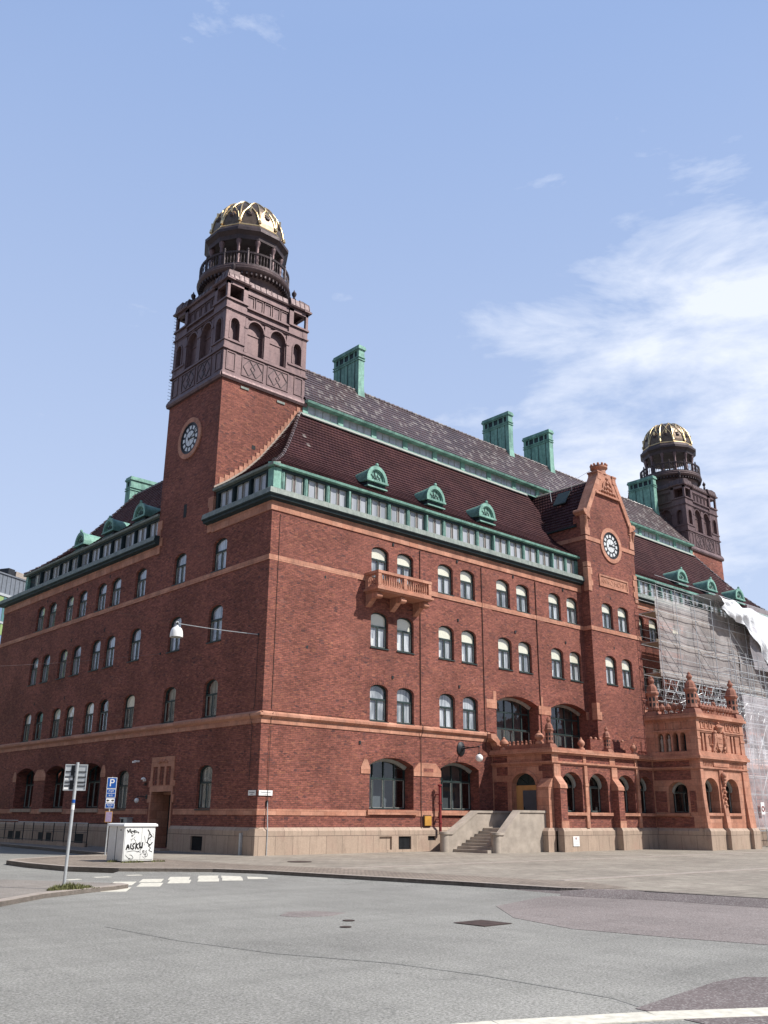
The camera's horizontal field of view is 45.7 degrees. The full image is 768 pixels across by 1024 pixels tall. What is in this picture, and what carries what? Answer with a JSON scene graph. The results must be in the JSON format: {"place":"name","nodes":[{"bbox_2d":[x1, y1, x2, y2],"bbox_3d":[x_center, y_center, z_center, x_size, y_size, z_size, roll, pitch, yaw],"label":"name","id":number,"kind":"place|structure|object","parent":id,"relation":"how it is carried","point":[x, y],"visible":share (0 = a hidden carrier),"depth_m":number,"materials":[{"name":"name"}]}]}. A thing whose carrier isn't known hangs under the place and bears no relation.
{"place":"outdoors","nodes":[
{"label":"outdoors","id":0,"kind":"place"},
{"bbox_2d":[0,568,26,640],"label":"office building","id":1,"kind":"structure","parent":0,"point":[10,585],"depth_m":92.68,"materials":[{"name":"grey"}]},
{"bbox_2d":[0,879,127,905],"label":"pavement","id":2,"kind":"structure","parent":0,"point":[10,888],"depth_m":20.11,"materials":[{"name":"concrete"}]},
{"bbox_2d":[47,881,99,890],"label":"weeds","id":3,"kind":"object","parent":2,"relation":"on","point":[69,886],"visible":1,"depth_m":19.39,"materials":[{"name":"green plant"}]},
{"bbox_2d":[62,762,87,884],"bbox_3d":[-6.858,6.830,19.894,0.478,2.620,0.104,4,-19,-11],"label":"direction sign","id":4,"kind":"object","parent":2,"relation":"on","point":[75,777],"visible":0.98,"depth_m":20.18,"materials":[{"name":"metal"}]},
{"bbox_2d":[0,842,189,854],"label":"pavement","id":5,"kind":"structure","parent":0,"point":[95,849],"depth_m":42.92,"materials":[{"name":"concrete"}]},
{"bbox_2d":[0,820,106,846],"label":"basement railing","id":6,"kind":"object","parent":5,"relation":"on","point":[34,841],"visible":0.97,"depth_m":46.87,"materials":[{"name":"metal"}]},
{"bbox_2d":[0,846,767,1023],"bbox_3d":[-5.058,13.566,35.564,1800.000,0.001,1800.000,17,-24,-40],"label":"road","id":7,"kind":"structure","parent":0,"point":[69,959],"depth_m":10.86,"materials":[{"name":"grey asphalt"}]},
{"bbox_2d":[0,843,106,854],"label":"kerb","id":8,"kind":"structure","parent":7,"relation":"on","point":[53,849],"depth_m":41.79,"materials":[{"name":"stone"}]},
{"bbox_2d":[0,883,127,906],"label":"kerb","id":9,"kind":"structure","parent":7,"relation":"on","point":[32,896],"depth_m":18.58,"materials":[{"name":"stone"}]},
{"bbox_2d":[66,875,267,891],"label":"road markings","id":10,"kind":"object","parent":7,"relation":"on","point":[202,879],"visible":0.76,"depth_m":23.65,"materials":[{"name":"paint"}]},
{"bbox_2d":[280,911,342,916],"bbox_3d":[-1.317,6.956,15.720,1.012,0.030,1.075,-10,-21,28],"label":"rust stain","id":11,"kind":"object","parent":7,"relation":"on","point":[306,913],"visible":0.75,"depth_m":15.76,"materials":[{"name":"red concrete"}]},
{"bbox_2d":[6,854,620,890],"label":"kerb","id":12,"kind":"structure","parent":7,"relation":"on","point":[38,865],"depth_m":25.84,"materials":[{"name":"stone"}]},
{"bbox_2d":[108,872,559,895],"bbox_3d":[-1.580,9.556,23.592,13.506,0.050,2.188,-10,-21,28],"label":"road edge","id":13,"kind":"object","parent":7,"relation":"on","point":[456,887],"visible":1,"depth_m":23.45,"materials":[{"name":"concrete"}]},
{"bbox_2d":[105,926,639,1006],"bbox_3d":[-0.836,5.364,10.982,8.888,0.014,0.546,-15,-24,38],"label":"road joint","id":14,"kind":"object","parent":7,"relation":"on","point":[627,1002],"visible":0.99,"depth_m":10.27,"materials":[{"name":"asphalt"}]},
{"bbox_2d":[454,920,511,926],"bbox_3d":[1.577,6.556,14.522,0.660,0.006,0.660,17,-24,-40],"label":"manhole cover","id":15,"kind":"object","parent":7,"relation":"on","point":[484,923],"visible":1,"depth_m":14.46,"materials":[{"name":"grey metal"}]},
{"bbox_2d":[457,1007,767,1023],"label":"lane line","id":16,"kind":"object","parent":7,"relation":"on","point":[631,1017],"visible":1,"depth_m":7.71,"materials":[{"name":"paint"}]},
{"bbox_2d":[496,896,767,944],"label":"road patch","id":17,"kind":"object","parent":7,"relation":"on","point":[707,922],"visible":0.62,"depth_m":15.60,"materials":[{"name":"grey asphalt"}]},
{"bbox_2d":[635,977,767,1023],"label":"road patch","id":18,"kind":"object","parent":7,"relation":"on","point":[746,992],"visible":0.88,"depth_m":8.49,"materials":[{"name":"grey asphalt"}]},
{"bbox_2d":[0,0,767,610],"label":"sky","id":19,"kind":"structure","parent":0,"point":[551,214],"materials":[{"name":"blue"}]},
{"bbox_2d":[7,846,767,898],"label":"plaza","id":20,"kind":"structure","parent":0,"point":[750,883],"depth_m":29.73,"materials":[{"name":"grey concrete"}]},
{"bbox_2d":[104,777,116,854],"bbox_3d":[-10.794,11.904,35.709,0.370,2.900,0.081,5,-19,-14],"label":"parking sign","id":21,"kind":"object","parent":20,"relation":"on","point":[111,792],"visible":1,"depth_m":35.87,"materials":[{"name":"blue metal"}]},
{"bbox_2d":[6,856,627,889],"bbox_3d":[-4.036,10.270,26.079,22.315,0.030,5.611,-15,-24,39],"label":"cobble strip","id":22,"kind":"object","parent":20,"relation":"on","point":[92,861],"visible":0.85,"depth_m":26.24,"materials":[{"name":"grey stone"}]},
{"bbox_2d":[106,823,157,861],"bbox_3d":[-8.500,11.104,30.610,1.240,1.210,1.220,17,-24,-40],"label":"utility cabinet","id":23,"kind":"object","parent":22,"relation":"on","point":[131,841],"visible":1,"depth_m":30.23,"materials":[{"name":"metal"}]},
{"bbox_2d":[0,201,767,855],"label":"post office","id":24,"kind":"structure","parent":20,"relation":"on","point":[412,599],"depth_m":47.24,"materials":[{"name":"red brick"}]},
{"bbox_2d":[19,714,30,742],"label":"window","id":25,"kind":"structure","parent":24,"relation":"in","point":[28,719],"depth_m":55.20,"materials":[{"name":"grey glass"}]},
{"bbox_2d":[23,771,33,807],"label":"window","id":26,"kind":"structure","parent":24,"relation":"in","point":[31,773],"depth_m":54.21,"materials":[{"name":"black glass"}]},
{"bbox_2d":[38,654,49,683],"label":"window","id":27,"kind":"structure","parent":24,"relation":"in","point":[47,659],"depth_m":55.06,"materials":[{"name":"grey glass"}]},
{"bbox_2d":[48,708,59,738],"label":"window","id":28,"kind":"structure","parent":24,"relation":"in","point":[55,728],"depth_m":52.27,"materials":[{"name":"grey glass"}]},
{"bbox_2d":[53,768,63,807],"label":"window","id":29,"kind":"structure","parent":24,"relation":"in","point":[62,769],"depth_m":51.28,"materials":[{"name":"black glass"}]},
{"bbox_2d":[55,650,66,679],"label":"window","id":30,"kind":"structure","parent":24,"relation":"in","point":[64,654],"depth_m":53.36,"materials":[{"name":"grey glass"}]},
{"bbox_2d":[62,706,73,736],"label":"window","id":31,"kind":"structure","parent":24,"relation":"in","point":[70,713],"depth_m":51.00,"materials":[{"name":"grey glass"}]},
{"bbox_2d":[68,645,80,676],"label":"window","id":32,"kind":"structure","parent":24,"relation":"in","point":[77,653],"depth_m":52.09,"materials":[{"name":"grey glass"}]},
{"bbox_2d":[75,591,86,618],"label":"window","id":33,"kind":"structure","parent":24,"relation":"in","point":[82,609],"depth_m":53.15,"materials":[{"name":"grey glass"}]},
{"bbox_2d":[80,702,93,734],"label":"window","id":34,"kind":"structure","parent":24,"relation":"in","point":[89,712],"depth_m":49.30,"materials":[{"name":"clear glass"}]},
{"bbox_2d":[86,765,100,807],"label":"window","id":35,"kind":"structure","parent":24,"relation":"in","point":[96,766],"depth_m":48.35,"materials":[{"name":"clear glass"}]},
{"bbox_2d":[87,640,100,671],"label":"window","id":36,"kind":"structure","parent":24,"relation":"in","point":[96,648],"depth_m":50.38,"materials":[{"name":"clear glass"}]},
{"bbox_2d":[94,583,106,612],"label":"window","id":37,"kind":"structure","parent":24,"relation":"in","point":[102,593],"depth_m":51.43,"materials":[{"name":"clear glass"}]},
{"bbox_2d":[95,699,108,732],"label":"window","id":38,"kind":"structure","parent":24,"relation":"in","point":[105,712],"depth_m":48.15,"materials":[{"name":"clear glass"}]},
{"bbox_2d":[102,636,114,668],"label":"window","id":39,"kind":"structure","parent":24,"relation":"in","point":[111,642],"depth_m":49.18,"materials":[{"name":"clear glass"}]},
{"bbox_2d":[108,578,120,607],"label":"window","id":40,"kind":"structure","parent":24,"relation":"in","point":[117,584],"depth_m":50.22,"materials":[{"name":"clear glass"}]},
{"bbox_2d":[113,771,128,809],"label":"window","id":41,"kind":"structure","parent":24,"relation":"in","point":[123,785],"depth_m":44.82,"materials":[{"name":"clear glass"}]},
{"bbox_2d":[122,695,134,728],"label":"window","id":42,"kind":"structure","parent":24,"relation":"in","point":[129,710],"depth_m":46.11,"materials":[{"name":"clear glass"}]},
{"bbox_2d":[126,628,140,662],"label":"window","id":43,"kind":"structure","parent":24,"relation":"in","point":[136,636],"depth_m":47.18,"materials":[{"name":"clear glass"}]},
{"bbox_2d":[134,568,146,598],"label":"window","id":44,"kind":"structure","parent":24,"relation":"in","point":[142,575],"depth_m":48.24,"materials":[{"name":"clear glass"}]},
{"bbox_2d":[160,687,175,723],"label":"window","id":45,"kind":"structure","parent":24,"relation":"in","point":[172,697],"depth_m":43.40,"materials":[{"name":"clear glass"}]},
{"bbox_2d":[166,617,180,653],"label":"window","id":46,"kind":"structure","parent":24,"relation":"in","point":[174,642],"depth_m":44.34,"materials":[{"name":"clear glass"}]},
{"bbox_2d":[171,553,186,586],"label":"window","id":47,"kind":"structure","parent":24,"relation":"in","point":[181,561],"depth_m":45.42,"materials":[{"name":"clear glass"}]},
{"bbox_2d":[194,765,211,809],"bbox_3d":[-7.700,11.894,39.330,0.270,1.895,1.210,17,-24,-40],"label":"window","id":48,"kind":"structure","parent":24,"relation":"in","point":[206,772],"depth_m":39.53,"materials":[{"name":"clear glass"}]},
{"bbox_2d":[200,679,217,718],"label":"window","id":49,"kind":"structure","parent":24,"relation":"in","point":[214,688],"depth_m":40.87,"materials":[{"name":"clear glass"}]},
{"bbox_2d":[206,605,222,643],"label":"window","id":50,"kind":"structure","parent":24,"relation":"in","point":[216,616],"depth_m":41.82,"materials":[{"name":"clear glass"}]},
{"bbox_2d":[211,538,226,572],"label":"window","id":51,"kind":"structure","parent":24,"relation":"in","point":[221,547],"depth_m":42.86,"materials":[{"name":"clear glass"}]},
{"bbox_2d":[221,489,231,506],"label":"attic window","id":52,"kind":"structure","parent":24,"relation":"in","point":[226,497],"depth_m":43.64,"materials":[{"name":"grey glass"}]},
{"bbox_2d":[237,481,248,499],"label":"attic window","id":53,"kind":"structure","parent":24,"relation":"in","point":[242,490],"depth_m":42.68,"materials":[{"name":"grey glass"}]},
{"bbox_2d":[254,474,265,492],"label":"attic window","id":54,"kind":"structure","parent":24,"relation":"in","point":[259,482],"depth_m":41.70,"materials":[{"name":"grey glass"}]},
{"bbox_2d":[285,473,302,494],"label":"attic window","id":55,"kind":"structure","parent":24,"relation":"in","point":[294,484],"depth_m":41.61,"materials":[{"name":"white glass"}]},
{"bbox_2d":[308,480,324,500],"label":"attic window","id":56,"kind":"structure","parent":24,"relation":"in","point":[315,490],"depth_m":42.45,"materials":[{"name":"white glass"}]},
{"bbox_2d":[308,406,337,423],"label":"clerestory window","id":57,"kind":"structure","parent":24,"relation":"in","point":[318,413],"depth_m":50.44,"materials":[{"name":"grey glass"}]},
{"bbox_2d":[329,487,345,506],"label":"attic window","id":58,"kind":"structure","parent":24,"relation":"in","point":[337,497],"depth_m":43.27,"materials":[{"name":"white glass"}]},
{"bbox_2d":[343,419,370,435],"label":"clerestory window","id":59,"kind":"structure","parent":24,"relation":"in","point":[348,424],"depth_m":52.01,"materials":[{"name":"grey glass"}]},
{"bbox_2d":[351,493,366,512],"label":"attic window","id":60,"kind":"structure","parent":24,"relation":"in","point":[358,503],"depth_m":44.11,"materials":[{"name":"white glass"}]},
{"bbox_2d":[371,500,385,518],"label":"attic window","id":61,"kind":"structure","parent":24,"relation":"in","point":[378,509],"depth_m":44.93,"materials":[{"name":"white glass"}]},
{"bbox_2d":[369,685,388,722],"bbox_3d":[-0.291,8.794,41.838,1.170,1.735,0.280,17,-24,-40],"label":"window","id":62,"kind":"structure","parent":24,"relation":"in","point":[377,693],"depth_m":41.99,"materials":[{"name":"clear glass"}]},
{"bbox_2d":[370,613,388,650],"bbox_3d":[-0.270,5.595,42.914,1.170,1.765,0.290,17,-24,-40],"label":"window","id":63,"kind":"structure","parent":24,"relation":"in","point":[378,621],"depth_m":43.05,"materials":[{"name":"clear glass"}]},
{"bbox_2d":[372,547,386,580],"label":"window","id":64,"kind":"structure","parent":24,"relation":"in","point":[379,556],"depth_m":44.16,"materials":[{"name":"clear glass"}]},
{"bbox_2d":[369,759,406,809],"bbox_3d":[-0.172,12.469,41.746,2.760,2.280,0.700,17,-24,-40],"label":"window","id":65,"kind":"structure","parent":24,"relation":"in","point":[383,780],"depth_m":42.15,"materials":[{"name":"grey glass"}]},
{"bbox_2d":[376,431,401,447],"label":"clerestory window","id":66,"kind":"structure","parent":24,"relation":"in","point":[386,438],"depth_m":53.63,"materials":[{"name":"grey glass"}]},
{"bbox_2d":[391,505,404,524],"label":"attic window","id":67,"kind":"structure","parent":24,"relation":"in","point":[397,514],"depth_m":45.77,"materials":[{"name":"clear glass"}]},
{"bbox_2d":[397,554,411,585],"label":"window","id":68,"kind":"structure","parent":24,"relation":"in","point":[404,564],"depth_m":45.24,"materials":[{"name":"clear glass"}]},
{"bbox_2d":[397,688,414,725],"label":"window","id":69,"kind":"structure","parent":24,"relation":"in","point":[404,696],"depth_m":43.07,"materials":[{"name":"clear glass"}]},
{"bbox_2d":[397,618,414,654],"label":"window","id":70,"kind":"structure","parent":24,"relation":"in","point":[404,626],"depth_m":44.14,"materials":[{"name":"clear glass"}]},
{"bbox_2d":[410,511,423,529],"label":"attic window","id":71,"kind":"structure","parent":24,"relation":"in","point":[416,520],"depth_m":46.61,"materials":[{"name":"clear glass"}]},
{"bbox_2d":[408,443,431,458],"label":"clerestory window","id":72,"kind":"structure","parent":24,"relation":"in","point":[411,447],"depth_m":55.25,"materials":[{"name":"grey glass"}]},
{"bbox_2d":[428,517,440,534],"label":"attic window","id":73,"kind":"structure","parent":24,"relation":"in","point":[434,525],"depth_m":47.43,"materials":[{"name":"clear glass"}]},
{"bbox_2d":[438,565,453,595],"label":"window","id":74,"kind":"structure","parent":24,"relation":"in","point":[444,573],"depth_m":47.01,"materials":[{"name":"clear glass"}]},
{"bbox_2d":[439,626,455,661],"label":"window","id":75,"kind":"structure","parent":24,"relation":"in","point":[445,634],"depth_m":45.96,"materials":[{"name":"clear glass"}]},
{"bbox_2d":[439,694,456,729],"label":"window","id":76,"kind":"structure","parent":24,"relation":"in","point":[445,700],"depth_m":44.90,"materials":[{"name":"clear glass"}]},
{"bbox_2d":[437,454,459,468],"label":"clerestory window","id":77,"kind":"structure","parent":24,"relation":"in","point":[440,458],"depth_m":56.83,"materials":[{"name":"grey glass"}]},
{"bbox_2d":[445,522,457,539],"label":"attic window","id":78,"kind":"structure","parent":24,"relation":"in","point":[451,529],"depth_m":48.27,"materials":[{"name":"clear glass"}]},
{"bbox_2d":[440,763,471,810],"bbox_3d":[3.157,13.458,44.623,2.760,2.280,0.700,17,-24,-40],"label":"window","id":79,"kind":"structure","parent":24,"relation":"in","point":[451,774],"depth_m":45.07,"materials":[{"name":"grey glass"}]},
{"bbox_2d":[460,570,475,601],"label":"window","id":80,"kind":"structure","parent":24,"relation":"in","point":[466,579],"depth_m":48.08,"materials":[{"name":"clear glass"}]},
{"bbox_2d":[462,527,474,544],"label":"attic window","id":81,"kind":"structure","parent":24,"relation":"in","point":[468,535],"depth_m":49.11,"materials":[{"name":"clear glass"}]},
{"bbox_2d":[461,630,477,664],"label":"window","id":82,"kind":"structure","parent":24,"relation":"in","point":[468,657],"depth_m":47.03,"materials":[{"name":"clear glass"}]},
{"bbox_2d":[457,742,482,761],"bbox_3d":[4.231,11.616,44.138,0.544,1.000,1.396,17,-24,-40],"label":"wall lamp","id":83,"kind":"object","parent":24,"relation":"attached to","point":[461,746],"visible":1,"depth_m":44.47,"materials":[{"name":"glass"}]},
{"bbox_2d":[463,697,479,731],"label":"window","id":84,"kind":"structure","parent":24,"relation":"in","point":[469,704],"depth_m":45.96,"materials":[{"name":"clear glass"}]},
{"bbox_2d":[465,464,486,478],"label":"clerestory window","id":85,"kind":"structure","parent":24,"relation":"in","point":[470,469],"depth_m":58.46,"materials":[{"name":"grey glass"}]},
{"bbox_2d":[479,532,490,549],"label":"attic window","id":86,"kind":"structure","parent":24,"relation":"in","point":[484,539],"depth_m":49.95,"materials":[{"name":"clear glass"}]},
{"bbox_2d":[495,537,505,553],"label":"attic window","id":87,"kind":"structure","parent":24,"relation":"in","point":[500,544],"depth_m":50.78,"materials":[{"name":"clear glass"}]},
{"bbox_2d":[496,580,510,609],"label":"window","id":88,"kind":"structure","parent":24,"relation":"in","point":[501,587],"depth_m":49.90,"materials":[{"name":"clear glass"}]},
{"bbox_2d":[498,638,513,670],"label":"window","id":89,"kind":"structure","parent":24,"relation":"in","point":[503,644],"depth_m":48.86,"materials":[{"name":"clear glass"}]},
{"bbox_2d":[496,698,530,745],"bbox_3d":[6.520,11.381,48.594,3.500,2.890,0.700,17,-24,-40],"label":"window","id":90,"kind":"structure","parent":24,"relation":"in","point":[509,714],"depth_m":49.17,"materials":[{"name":"grey glass"}]},
{"bbox_2d":[510,542,520,557],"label":"attic window","id":91,"kind":"structure","parent":24,"relation":"in","point":[515,549],"depth_m":51.60,"materials":[{"name":"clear glass"}]},
{"bbox_2d":[516,585,530,613],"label":"window","id":92,"kind":"structure","parent":24,"relation":"in","point":[521,592],"depth_m":50.98,"materials":[{"name":"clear glass"}]},
{"bbox_2d":[518,642,533,674],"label":"window","id":93,"kind":"structure","parent":24,"relation":"in","point":[524,653],"depth_m":49.92,"materials":[{"name":"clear glass"}]},
{"bbox_2d":[548,593,561,621],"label":"window","id":94,"kind":"structure","parent":24,"relation":"in","point":[553,599],"depth_m":52.81,"materials":[{"name":"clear glass"}]},
{"bbox_2d":[551,648,565,679],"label":"window","id":95,"kind":"structure","parent":24,"relation":"in","point":[555,653],"depth_m":51.77,"materials":[{"name":"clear glass"}]},
{"bbox_2d":[551,705,579,748],"bbox_3d":[9.857,12.373,51.477,3.500,2.890,0.700,17,-24,-40],"label":"window","id":96,"kind":"structure","parent":24,"relation":"in","point":[561,715],"depth_m":52.11,"materials":[{"name":"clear glass"}]},
{"bbox_2d":[566,598,579,625],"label":"window","id":97,"kind":"structure","parent":24,"relation":"in","point":[571,605],"depth_m":53.91,"materials":[{"name":"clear glass"}]},
{"bbox_2d":[570,652,583,682],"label":"window","id":98,"kind":"structure","parent":24,"relation":"in","point":[574,658],"depth_m":52.85,"materials":[{"name":"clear glass"}]},
{"bbox_2d":[571,775,601,812],"bbox_3d":[10.205,14.123,45.721,1.640,1.900,0.700,17,-24,-40],"label":"window","id":99,"kind":"structure","parent":24,"relation":"in","point":[599,785],"depth_m":45.91,"materials":[{"name":"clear glass"}]},
{"bbox_2d":[602,603,614,630],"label":"window","id":100,"kind":"structure","parent":24,"relation":"in","point":[606,613],"depth_m":55.19,"materials":[{"name":"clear glass"}]},
{"bbox_2d":[605,656,618,685],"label":"window","id":101,"kind":"structure","parent":24,"relation":"in","point":[610,668],"depth_m":54.14,"materials":[{"name":"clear glass"}]},
{"bbox_2d":[618,607,629,633],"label":"window","id":102,"kind":"structure","parent":24,"relation":"in","point":[622,620],"depth_m":56.26,"materials":[{"name":"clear glass"}]},
{"bbox_2d":[622,659,634,688],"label":"window","id":103,"kind":"structure","parent":24,"relation":"in","point":[626,672],"depth_m":55.22,"materials":[{"name":"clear glass"}]},
{"bbox_2d":[649,619,657,641],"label":"window","id":104,"kind":"structure","parent":24,"relation":"in","point":[652,625],"depth_m":59.51,"materials":[{"name":"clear glass"}]},
{"bbox_2d":[672,782,687,812],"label":"window","id":105,"kind":"structure","parent":24,"relation":"in","point":[682,788],"depth_m":48.08,"materials":[{"name":"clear glass"}]},
{"bbox_2d":[341,852,762,868],"bbox_3d":[14.799,15.347,40.814,43.209,0.030,0.320,16,-24,-39],"label":"slab band","id":106,"kind":"object","parent":20,"relation":"on","point":[538,860],"visible":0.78,"depth_m":32.53,"materials":[{"name":"concrete"}]},
{"bbox_2d":[559,868,767,880],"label":"slab band","id":107,"kind":"object","parent":20,"relation":"on","point":[658,874],"visible":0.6,"depth_m":25.34,"materials":[{"name":"concrete"}]},
{"bbox_2d":[638,575,767,846],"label":"scaffold","id":108,"kind":"object","parent":20,"relation":"on","point":[696,625],"visible":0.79,"depth_m":58.49,"materials":[{"name":"grey metal"}]},
{"bbox_2d":[689,594,767,662],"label":"tarpaulin","id":109,"kind":"object","parent":108,"relation":"on","point":[754,622],"visible":1,"depth_m":63.50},
{"bbox_2d":[512,889,767,907],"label":"road ramp","id":110,"kind":"structure","parent":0,"point":[759,902],"depth_m":19.08,"materials":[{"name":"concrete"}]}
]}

